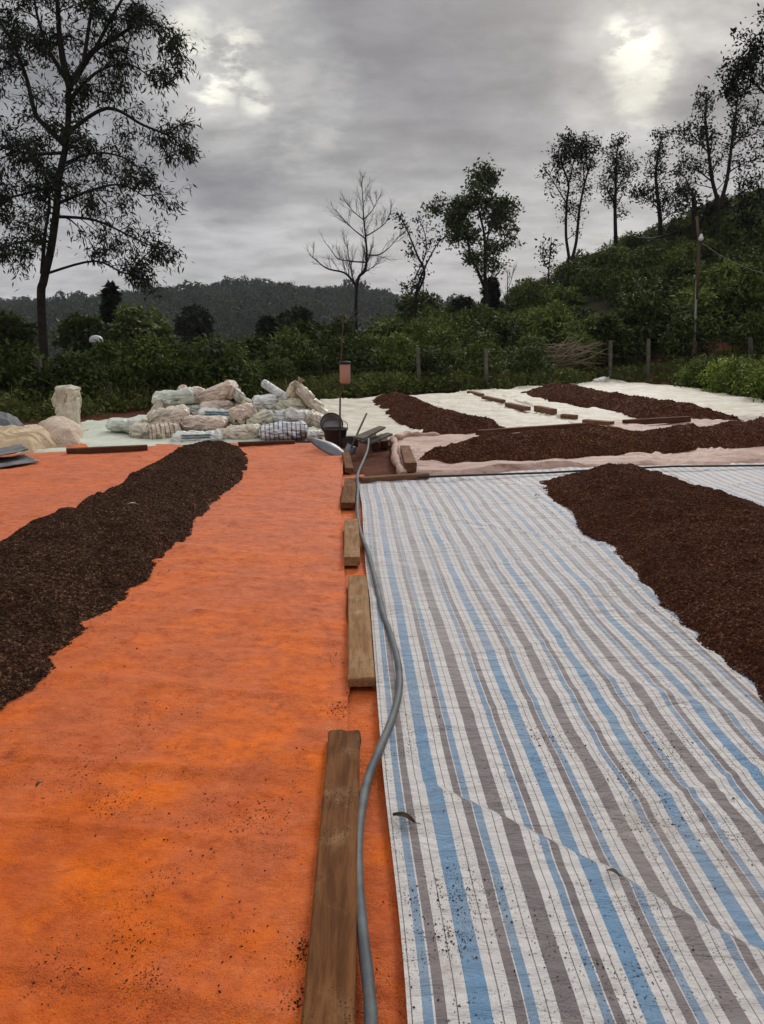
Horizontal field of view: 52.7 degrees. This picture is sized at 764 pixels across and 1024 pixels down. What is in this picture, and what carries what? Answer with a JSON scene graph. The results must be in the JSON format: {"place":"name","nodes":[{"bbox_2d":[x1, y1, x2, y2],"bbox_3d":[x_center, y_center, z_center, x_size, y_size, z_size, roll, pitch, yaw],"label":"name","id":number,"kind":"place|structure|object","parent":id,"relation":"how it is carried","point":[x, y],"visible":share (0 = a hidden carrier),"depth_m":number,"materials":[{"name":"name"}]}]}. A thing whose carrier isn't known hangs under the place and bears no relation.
{"place":"outdoors","nodes":[
{"label":"outdoors","id":0,"kind":"place"},
{"bbox_2d":[0,0,763,302],"label":"sky","id":1,"kind":"structure","parent":0,"point":[291,99],"materials":[{"name":"grey"}]},
{"bbox_2d":[21,222,763,475],"bbox_3d":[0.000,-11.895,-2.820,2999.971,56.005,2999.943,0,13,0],"label":"ground","id":2,"kind":"structure","parent":0,"point":[377,462],"depth_m":15.51,"materials":[{"name":"soil"}]},
{"bbox_2d":[0,309,38,375],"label":"leafy tree","id":3,"kind":"object","parent":2,"relation":"on","point":[14,326],"visible":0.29,"depth_m":26.81,"materials":[{"name":"green plant"}]},
{"bbox_2d":[0,30,56,220],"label":"tall tree","id":4,"kind":"object","parent":2,"relation":"on","point":[4,61],"visible":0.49,"depth_m":26.77,"materials":[{"name":"green plant"}]},
{"bbox_2d":[0,337,59,418],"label":"coffee bush","id":5,"kind":"object","parent":2,"relation":"on","point":[8,383],"visible":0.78,"depth_m":14.38,"materials":[{"name":"green plant"}]},
{"bbox_2d":[35,346,116,404],"bbox_3d":[-6.297,-2.653,15.807,1.696,1.478,1.963,-5,14,-20],"label":"coffee bush","id":6,"kind":"object","parent":2,"relation":"on","point":[83,378],"visible":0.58,"depth_m":15.46,"materials":[{"name":"green plant"}]},
{"bbox_2d":[47,310,114,370],"bbox_3d":[-12.221,-5.846,31.539,2.640,4.711,2.202,4,14,15],"label":"leafy tree","id":7,"kind":"object","parent":2,"relation":"on","point":[77,331],"visible":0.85,"depth_m":30.67,"materials":[{"name":"green plant"}]},
{"bbox_2d":[0,0,205,363],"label":"tall tree","id":8,"kind":"object","parent":2,"relation":"on","point":[136,17],"visible":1,"depth_m":24.83,"materials":[{"name":"green plant"}]},
{"bbox_2d":[98,279,123,339],"bbox_3d":[-12.219,-7.135,35.339,1.540,6.812,1.587,0,13,0],"label":"leafy tree","id":9,"kind":"object","parent":2,"relation":"on","point":[111,295],"visible":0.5,"depth_m":34.50,"materials":[{"name":"green plant"}]},
{"bbox_2d":[85,338,144,401],"bbox_3d":[-6.107,-3.169,17.724,1.532,1.660,1.828,6,14,22],"label":"coffee bush","id":10,"kind":"object","parent":2,"relation":"on","point":[104,349],"visible":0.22,"depth_m":17.49,"materials":[{"name":"green plant"}]},
{"bbox_2d":[102,302,177,376],"bbox_3d":[-10.461,-6.337,33.456,3.462,5.402,3.246,0,13,0],"label":"leafy tree","id":11,"kind":"object","parent":2,"relation":"on","point":[128,322],"visible":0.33,"depth_m":32.62,"materials":[{"name":"green plant"}]},
{"bbox_2d":[109,331,199,398],"bbox_3d":[-5.013,-3.043,16.778,2.070,1.767,1.874,-9,16,-33],"label":"coffee bush","id":12,"kind":"object","parent":2,"relation":"on","point":[167,370],"visible":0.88,"depth_m":16.37,"materials":[{"name":"green plant"}]},
{"bbox_2d":[15,415,324,453],"bbox_3d":[-3.854,-1.465,12.877,7.453,0.092,5.288,-5,14,-20],"label":"pale green tarp","id":13,"kind":"object","parent":2,"relation":"on","point":[98,434],"visible":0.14,"depth_m":11.06,"materials":[{"name":"plastic"}]},
{"bbox_2d":[0,424,58,452],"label":"crumpled cover","id":14,"kind":"object","parent":13,"relation":"on","point":[32,438],"visible":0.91,"depth_m":10.17,"materials":[{"name":"fabric"}]},
{"bbox_2d":[37,416,84,446],"bbox_3d":[-4.718,-1.237,11.385,0.880,0.330,2.399,-7,15,-29],"label":"crumpled cover","id":15,"kind":"object","parent":13,"relation":"on","point":[63,431],"visible":0.74,"depth_m":10.99,"materials":[{"name":"fabric"}]},
{"bbox_2d":[51,385,81,425],"bbox_3d":[-5.132,-1.701,12.542,0.422,0.721,0.467,2,13,-9],"label":"sack","id":16,"kind":"object","parent":13,"relation":"on","point":[66,400],"visible":0.79,"depth_m":12.35,"materials":[{"name":"fabric"}]},
{"bbox_2d":[129,421,151,438],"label":"sack","id":17,"kind":"object","parent":13,"relation":"on","point":[138,429],"visible":0.71,"depth_m":11.23,"materials":[{"name":"fabric"}]},
{"bbox_2d":[141,404,191,424],"bbox_3d":[-3.240,-1.425,11.580,0.735,0.327,0.489,-14,15,-7],"label":"sack","id":18,"kind":"object","parent":17,"relation":"on","point":[169,413],"visible":0.59,"depth_m":11.40,"materials":[{"name":"fabric"}]},
{"bbox_2d":[258,421,308,440],"bbox_3d":[-1.416,-1.177,11.121,0.718,0.270,0.419,-4,14,-5],"label":"sack","id":19,"kind":"object","parent":13,"relation":"on","point":[278,430],"visible":0.98,"depth_m":10.96,"materials":[{"name":"fabric"}]},
{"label":"sack","id":20,"kind":"object","parent":13,"relation":"on","visible":0},
{"bbox_2d":[228,402,260,424],"bbox_3d":[-2.071,-1.492,11.661,0.459,0.315,0.464,-26,25,-29],"label":"sack","id":21,"kind":"object","parent":20,"relation":"on","point":[239,414],"visible":0.77,"depth_m":11.49,"materials":[{"name":"fabric"}]},
{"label":"sack","id":22,"kind":"object","parent":13,"relation":"on","visible":0},
{"bbox_2d":[175,405,200,411],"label":"sack","id":23,"kind":"object","parent":22,"relation":"on","point":[192,408],"visible":0.2,"depth_m":11.85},
{"bbox_2d":[151,387,195,407],"bbox_3d":[-3.236,-1.786,12.003,0.664,0.275,0.448,-9,14,-3],"label":"sack","id":24,"kind":"object","parent":23,"relation":"on","point":[184,396],"visible":0.81,"depth_m":11.83,"materials":[{"name":"fabric"}]},
{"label":"sack","id":25,"kind":"object","parent":22,"relation":"on","visible":0},
{"bbox_2d":[199,400,238,408],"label":"sack","id":26,"kind":"object","parent":25,"relation":"on","point":[224,404],"visible":0.71,"depth_m":11.93,"materials":[{"name":"fabric"}]},
{"bbox_2d":[197,380,240,404],"bbox_3d":[-2.672,-1.853,12.200,0.841,0.301,0.471,-17,11,9],"label":"sack","id":27,"kind":"object","parent":26,"relation":"on","point":[226,389],"visible":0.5,"depth_m":12.00,"materials":[{"name":"fabric"}]},
{"bbox_2d":[0,443,349,1023],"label":"orange tarp","id":28,"kind":"object","parent":2,"relation":"on","point":[234,595],"visible":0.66,"depth_m":2.77,"materials":[{"name":"plastic"}]},
{"bbox_2d":[66,445,147,453],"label":"wooden beam","id":29,"kind":"structure","parent":28,"relation":"on","point":[104,449],"depth_m":9.90,"materials":[{"name":"brown wood"}]},
{"bbox_2d":[0,440,247,708],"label":"coffee heap","id":30,"kind":"object","parent":28,"relation":"on","point":[65,572],"visible":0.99,"depth_m":5.03,"materials":[{"name":"food"}]},
{"bbox_2d":[301,729,360,1023],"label":"wooden plank","id":31,"kind":"object","parent":28,"relation":"on","point":[329,988],"visible":0.95,"depth_m":2.07,"materials":[{"name":"wood"}]},
{"bbox_2d":[146,337,206,384],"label":"coffee bush","id":32,"kind":"object","parent":2,"relation":"on","point":[183,353],"visible":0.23,"depth_m":17.97,"materials":[{"name":"green plant"}]},
{"bbox_2d":[171,302,215,350],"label":"leafy tree","id":33,"kind":"object","parent":2,"relation":"on","point":[193,322],"visible":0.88,"depth_m":57.58,"materials":[{"name":"green plant"}]},
{"bbox_2d":[171,429,223,441],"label":"sack","id":34,"kind":"object","parent":2,"relation":"on","point":[193,435],"visible":0.66,"depth_m":10.87,"materials":[{"name":"fabric"}]},
{"bbox_2d":[181,331,266,403],"bbox_3d":[-3.652,-3.154,17.237,1.920,1.757,2.023,7,15,27],"label":"coffee bush","id":35,"kind":"object","parent":2,"relation":"on","point":[222,364],"visible":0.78,"depth_m":17.16,"materials":[{"name":"green plant"}]},
{"bbox_2d":[217,423,260,439],"bbox_3d":[-2.087,-1.154,11.227,0.685,0.235,0.407,-4,13,7],"label":"sack","id":36,"kind":"object","parent":2,"relation":"on","point":[246,431],"visible":0.67,"depth_m":11.07,"materials":[{"name":"fabric"}]},
{"bbox_2d":[172,415,230,430],"bbox_3d":[-2.665,-1.314,11.345,0.829,0.237,0.408,4,13,3],"label":"sack","id":37,"kind":"object","parent":36,"relation":"on","point":[198,423],"visible":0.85,"depth_m":11.19,"materials":[{"name":"fabric"}]},
{"bbox_2d":[0,275,480,382],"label":"forest","id":38,"kind":"object","parent":2,"relation":"on","point":[226,302],"visible":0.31,"depth_m":290.38,"materials":[{"name":"green plant"}]},
{"bbox_2d":[234,330,294,381],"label":"coffee bush","id":39,"kind":"object","parent":2,"relation":"on","point":[255,342],"visible":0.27,"depth_m":21.06,"materials":[{"name":"green plant"}]},
{"bbox_2d":[252,313,290,350],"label":"leafy tree","id":40,"kind":"object","parent":2,"relation":"on","point":[269,323],"visible":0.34,"depth_m":40.44,"materials":[{"name":"green plant"}]},
{"bbox_2d":[254,356,301,388],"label":"coffee bush","id":41,"kind":"object","parent":2,"relation":"on","point":[276,370],"visible":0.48,"depth_m":18.39,"materials":[{"name":"green plant"}]},
{"bbox_2d":[272,305,318,333],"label":"leafy tree","id":42,"kind":"object","parent":2,"relation":"on","point":[301,312],"visible":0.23,"depth_m":43.10,"materials":[{"name":"green plant"}]},
{"bbox_2d":[265,327,329,379],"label":"coffee bush","id":43,"kind":"object","parent":2,"relation":"on","point":[308,367],"visible":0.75,"depth_m":19.61,"materials":[{"name":"green plant"}]},
{"bbox_2d":[278,318,344,375],"bbox_3d":[-1.925,-4.476,22.047,2.086,2.147,2.489,10,16,36],"label":"coffee bush","id":44,"kind":"object","parent":2,"relation":"on","point":[304,328],"visible":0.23,"depth_m":21.83,"materials":[{"name":"green plant"}]},
{"bbox_2d":[311,314,369,373],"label":"coffee bush","id":45,"kind":"object","parent":2,"relation":"on","point":[348,327],"visible":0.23,"depth_m":28.32,"materials":[{"name":"green plant"}]},
{"bbox_2d":[319,332,382,381],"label":"coffee bush","id":46,"kind":"object","parent":2,"relation":"on","point":[347,343],"visible":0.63,"depth_m":20.68,"materials":[{"name":"green plant"}]},
{"bbox_2d":[302,168,410,336],"bbox_3d":[-1.164,-11.928,38.448,5.376,9.782,2.068,2,13,7],"label":"bare tree","id":47,"kind":"object","parent":2,"relation":"on","point":[365,261],"visible":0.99,"depth_m":37.99,"materials":[{"name":"grey plant"}]},
{"bbox_2d":[340,475,407,1023],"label":"orange strip tarp","id":48,"kind":"object","parent":2,"relation":"on","point":[379,888],"visible":0.24,"depth_m":2.27,"materials":[{"name":"plastic"}]},
{"bbox_2d":[344,519,359,565],"bbox_3d":[-0.222,0.205,5.648,0.112,0.061,1.087,-1,13,-2],"label":"wooden plank","id":49,"kind":"object","parent":48,"relation":"on","point":[351,545],"visible":1,"depth_m":5.45,"materials":[{"name":"wood"}]},
{"bbox_2d":[348,575,374,686],"bbox_3d":[-0.119,0.580,4.083,0.122,0.046,1.463,-1,13,-2],"label":"wooden plank","id":50,"kind":"object","parent":48,"relation":"on","point":[361,672],"visible":1,"depth_m":3.84,"materials":[{"name":"wood"}]},
{"bbox_2d":[0,354,760,420],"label":"weeds","id":51,"kind":"object","parent":2,"relation":"on","point":[385,387],"visible":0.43,"depth_m":19.52,"materials":[{"name":"green plant"}]},
{"bbox_2d":[10,338,752,402],"bbox_3d":[0.949,-3.656,19.584,20.279,1.476,3.217,-6,14,-24],"label":"wire fence","id":52,"kind":"object","parent":2,"relation":"on","point":[38,363],"visible":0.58,"depth_m":20.75,"materials":[{"name":"grey wood"}]},
{"bbox_2d":[371,330,421,375],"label":"coffee bush","id":53,"kind":"object","parent":2,"relation":"on","point":[395,360],"visible":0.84,"depth_m":21.59,"materials":[{"name":"green plant"}]},
{"bbox_2d":[366,315,427,369],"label":"coffee bush","id":54,"kind":"object","parent":2,"relation":"on","point":[397,327],"visible":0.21,"depth_m":26.14,"materials":[{"name":"green plant"}]},
{"bbox_2d":[393,290,444,321],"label":"bush","id":55,"kind":"object","parent":2,"relation":"on","point":[406,304],"visible":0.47,"depth_m":43.97,"materials":[{"name":"green plant"}]},
{"bbox_2d":[388,208,458,319],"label":"sparse tree","id":56,"kind":"object","parent":2,"relation":"on","point":[417,285],"visible":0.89,"depth_m":41.56,"materials":[{"name":"green plant"}]},
{"bbox_2d":[395,315,463,375],"bbox_3d":[1.475,-5.120,24.077,2.270,2.039,2.154,0,13,1],"label":"coffee bush","id":57,"kind":"object","parent":2,"relation":"on","point":[417,329],"visible":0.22,"depth_m":23.68,"materials":[{"name":"green plant"}]},
{"bbox_2d":[408,346,457,390],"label":"coffee bush","id":58,"kind":"object","parent":2,"relation":"on","point":[428,356],"visible":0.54,"depth_m":20.80,"materials":[{"name":"green plant"}]},
{"bbox_2d":[408,324,469,372],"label":"coffee bush","id":59,"kind":"object","parent":2,"relation":"on","point":[451,357],"visible":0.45,"depth_m":22.35,"materials":[{"name":"green plant"}]},
{"bbox_2d":[308,388,584,439],"bbox_3d":[1.100,-2.281,16.277,5.092,0.128,10.155,0,13,0],"label":"white tarp","id":60,"kind":"object","parent":2,"relation":"on","point":[354,412],"visible":0.55,"depth_m":14.83,"materials":[{"name":"plastic"}]},
{"bbox_2d":[372,391,504,434],"bbox_3d":[0.720,-1.930,14.358,1.624,0.422,6.316,-3,14,-12],"label":"coffee heap","id":61,"kind":"object","parent":60,"relation":"on","point":[416,413],"visible":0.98,"depth_m":12.26,"materials":[{"name":"food"}]},
{"bbox_2d":[417,153,525,308],"bbox_3d":[4.720,-13.774,40.150,5.739,9.181,3.224,0,13,0],"label":"green tree","id":62,"kind":"object","parent":2,"relation":"on","point":[497,217],"visible":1,"depth_m":39.62,"materials":[{"name":"green plant"}]},
{"bbox_2d":[458,341,508,378],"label":"coffee bush","id":63,"kind":"object","parent":2,"relation":"on","point":[476,364],"visible":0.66,"depth_m":21.50,"materials":[{"name":"green plant"}]},
{"bbox_2d":[461,311,525,361],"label":"coffee bush","id":64,"kind":"object","parent":2,"relation":"on","point":[500,327],"visible":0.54,"depth_m":28.42,"materials":[{"name":"green plant"}]},
{"bbox_2d":[503,342,557,380],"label":"coffee bush","id":65,"kind":"object","parent":2,"relation":"on","point":[524,362],"visible":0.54,"depth_m":22.33,"materials":[{"name":"green plant"}]},
{"bbox_2d":[516,297,590,346],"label":"coffee bush","id":66,"kind":"object","parent":2,"relation":"on","point":[553,319],"visible":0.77,"depth_m":30.07,"materials":[{"name":"green plant"}]},
{"bbox_2d":[359,463,763,1023],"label":"striped tarp","id":67,"kind":"object","parent":2,"relation":"on","point":[533,673],"visible":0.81,"depth_m":2.71,"materials":[{"name":"plastic"}]},
{"bbox_2d":[355,438,402,1023],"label":"grey hose","id":68,"kind":"object","parent":67,"relation":"on","point":[368,985],"visible":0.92,"depth_m":2.49,"materials":[{"name":"rubber"}]},
{"bbox_2d":[2,462,760,1023],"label":"scattered cherries","id":69,"kind":"object","parent":67,"relation":"on","point":[386,848],"visible":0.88,"depth_m":2.10,"materials":[{"name":"food"}]},
{"bbox_2d":[417,464,763,477],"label":"black pipe","id":70,"kind":"object","parent":67,"relation":"on","point":[523,473],"visible":0.86,"depth_m":8.31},
{"bbox_2d":[539,463,763,701],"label":"coffee heap","id":71,"kind":"object","parent":67,"relation":"on","point":[692,556],"visible":0.98,"depth_m":5.10,"materials":[{"name":"food"}]},
{"bbox_2d":[542,283,588,309],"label":"coffee bush","id":72,"kind":"object","parent":2,"relation":"on","point":[561,292],"visible":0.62,"depth_m":37.18,"materials":[{"name":"green plant"}]},
{"bbox_2d":[534,126,607,275],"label":"hill tree","id":73,"kind":"object","parent":2,"relation":"on","point":[582,146],"visible":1,"depth_m":41.79,"materials":[{"name":"green plant"}]},
{"bbox_2d":[535,333,608,374],"bbox_3d":[5.888,-4.852,24.055,2.516,1.460,1.486,0,13,0],"label":"brushwood pile","id":74,"kind":"object","parent":2,"relation":"on","point":[567,354],"visible":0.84,"depth_m":23.84,"materials":[{"name":"wood"}]},
{"bbox_2d":[551,256,595,290],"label":"coffee bush","id":75,"kind":"object","parent":2,"relation":"on","point":[569,271],"visible":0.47,"depth_m":41.19,"materials":[{"name":"green plant"}]},
{"bbox_2d":[389,413,763,475],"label":"pink net","id":76,"kind":"object","parent":2,"relation":"on","point":[419,443],"visible":0.45,"depth_m":9.24,"materials":[{"name":"fabric"}]},
{"bbox_2d":[475,423,587,434],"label":"wooden beam","id":77,"kind":"structure","parent":76,"relation":"on","point":[527,428],"depth_m":11.56,"materials":[{"name":"brown wood"}]},
{"bbox_2d":[419,420,763,463],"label":"coffee heap","id":78,"kind":"object","parent":76,"relation":"on","point":[589,440],"visible":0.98,"depth_m":9.74,"materials":[{"name":"food"}]},
{"bbox_2d":[555,329,603,373],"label":"coffee bush","id":79,"kind":"object","parent":2,"relation":"on","point":[576,336],"visible":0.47,"depth_m":24.51,"materials":[{"name":"green plant"}]},
{"bbox_2d":[585,314,635,371],"bbox_3d":[7.441,-5.375,25.397,1.758,2.277,1.683,-4,14,-17],"label":"leafy tree","id":80,"kind":"object","parent":2,"relation":"on","point":[609,328],"visible":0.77,"depth_m":25.03,"materials":[{"name":"green plant"}]},
{"bbox_2d":[591,131,642,245],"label":"hill tree","id":81,"kind":"object","parent":2,"relation":"on","point":[617,171],"visible":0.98,"depth_m":41.91,"materials":[{"name":"green plant"}]},
{"bbox_2d":[599,265,644,304],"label":"coffee bush","id":82,"kind":"object","parent":2,"relation":"on","point":[624,276],"visible":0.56,"depth_m":34.76,"materials":[{"name":"green plant"}]},
{"bbox_2d":[492,379,763,422],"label":"white tarp","id":83,"kind":"object","parent":2,"relation":"on","point":[743,408],"visible":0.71,"depth_m":17.18,"materials":[{"name":"fabric"}]},
{"bbox_2d":[520,382,763,421],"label":"coffee heap","id":84,"kind":"object","parent":83,"relation":"on","point":[637,407],"visible":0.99,"depth_m":14.73,"materials":[{"name":"food"}]},
{"bbox_2d":[608,286,661,344],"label":"coffee bush","id":85,"kind":"object","parent":2,"relation":"on","point":[644,293],"visible":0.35,"depth_m":26.77,"materials":[{"name":"green plant"}]},
{"bbox_2d":[609,248,666,277],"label":"coffee bush","id":86,"kind":"object","parent":2,"relation":"on","point":[635,263],"visible":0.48,"depth_m":36.29,"materials":[{"name":"green plant"}]},
{"bbox_2d":[611,298,690,354],"bbox_3d":[9.279,-6.277,26.814,2.908,2.396,3.090,0,13,0],"label":"bush","id":87,"kind":"object","parent":2,"relation":"on","point":[652,320],"visible":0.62,"depth_m":25.91,"materials":[{"name":"green plant"}]},
{"bbox_2d":[618,269,685,312],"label":"coffee bush","id":88,"kind":"object","parent":2,"relation":"on","point":[663,289],"visible":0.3,"depth_m":29.84,"materials":[{"name":"green plant"}]},
{"bbox_2d":[626,123,696,259],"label":"hill tree","id":89,"kind":"object","parent":2,"relation":"on","point":[644,192],"visible":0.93,"depth_m":40.99,"materials":[{"name":"green plant"}]},
{"bbox_2d":[649,252,711,294],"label":"coffee bush","id":90,"kind":"object","parent":2,"relation":"on","point":[677,269],"visible":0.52,"depth_m":32.14,"materials":[{"name":"green plant"}]},
{"bbox_2d":[654,312,730,362],"bbox_3d":[9.878,-5.541,24.758,2.371,1.832,2.048,0,13,-2],"label":"coffee bush","id":91,"kind":"object","parent":2,"relation":"on","point":[686,324],"visible":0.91,"depth_m":24.50,"materials":[{"name":"green plant"}]},
{"bbox_2d":[690,216,703,357],"bbox_3d":[9.854,-6.579,24.160,0.473,5.088,0.239,-2,13,-10],"label":"lamp pole","id":92,"kind":"object","parent":2,"relation":"on","point":[700,237],"visible":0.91,"depth_m":23.98,"materials":[{"name":"brown wood"}]},
{"bbox_2d":[674,342,720,388],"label":"bright shrub","id":93,"kind":"object","parent":2,"relation":"on","point":[700,364],"visible":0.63,"depth_m":21.02,"materials":[{"name":"green plant"}]},
{"bbox_2d":[666,286,738,337],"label":"coffee bush","id":94,"kind":"object","parent":2,"relation":"on","point":[703,301],"visible":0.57,"depth_m":26.14,"materials":[{"name":"green plant"}]},
{"bbox_2d":[677,236,733,268],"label":"coffee bush","id":95,"kind":"object","parent":2,"relation":"on","point":[706,253],"visible":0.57,"depth_m":34.02,"materials":[{"name":"green plant"}]},
{"bbox_2d":[679,181,737,241],"bbox_3d":[16.305,-14.749,38.808,3.074,3.702,1.801,0,13,0],"label":"tree","id":96,"kind":"object","parent":2,"relation":"on","point":[709,209],"visible":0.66,"depth_m":38.48,"materials":[{"name":"green plant"}]},
{"bbox_2d":[662,77,763,241],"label":"hill tree","id":97,"kind":"object","parent":2,"relation":"on","point":[733,126],"visible":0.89,"depth_m":37.03,"materials":[{"name":"green plant"}]},
{"bbox_2d":[691,340,750,395],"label":"bright shrub","id":98,"kind":"object","parent":2,"relation":"on","point":[716,362],"visible":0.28,"depth_m":19.76,"materials":[{"name":"green plant"}]},
{"bbox_2d":[680,257,762,323],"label":"coffee bush","id":99,"kind":"object","parent":2,"relation":"on","point":[721,271],"visible":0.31,"depth_m":27.76,"materials":[{"name":"green plant"}]},
{"bbox_2d":[705,341,757,395],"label":"bright shrub","id":100,"kind":"object","parent":2,"relation":"on","point":[736,365],"visible":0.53,"depth_m":19.02,"materials":[{"name":"green plant"}]},
{"bbox_2d":[704,261,763,329],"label":"coffee bush","id":101,"kind":"object","parent":2,"relation":"on","point":[738,290],"visible":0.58,"depth_m":26.10,"materials":[{"name":"green plant"}]},
{"bbox_2d":[707,3,763,253],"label":"hill tree","id":102,"kind":"object","parent":2,"relation":"on","point":[749,60],"visible":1,"depth_m":27.06,"materials":[{"name":"green plant"}]},
{"bbox_2d":[721,289,763,346],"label":"bush","id":103,"kind":"object","parent":2,"relation":"on","point":[752,301],"visible":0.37,"depth_m":24.94,"materials":[{"name":"green plant"}]},
{"bbox_2d":[721,341,763,399],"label":"bright shrub","id":104,"kind":"object","parent":2,"relation":"on","point":[756,364],"visible":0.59,"depth_m":18.07,"materials":[{"name":"green plant"}]},
{"bbox_2d":[728,307,763,360],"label":"coffee bush","id":105,"kind":"object","parent":2,"relation":"on","point":[743,333],"visible":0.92,"depth_m":23.71,"materials":[{"name":"green plant"}]},
{"bbox_2d":[731,167,763,209],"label":"hill tree","id":106,"kind":"object","parent":2,"relation":"on","point":[752,185],"visible":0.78,"depth_m":39.10,"materials":[{"name":"green plant"}]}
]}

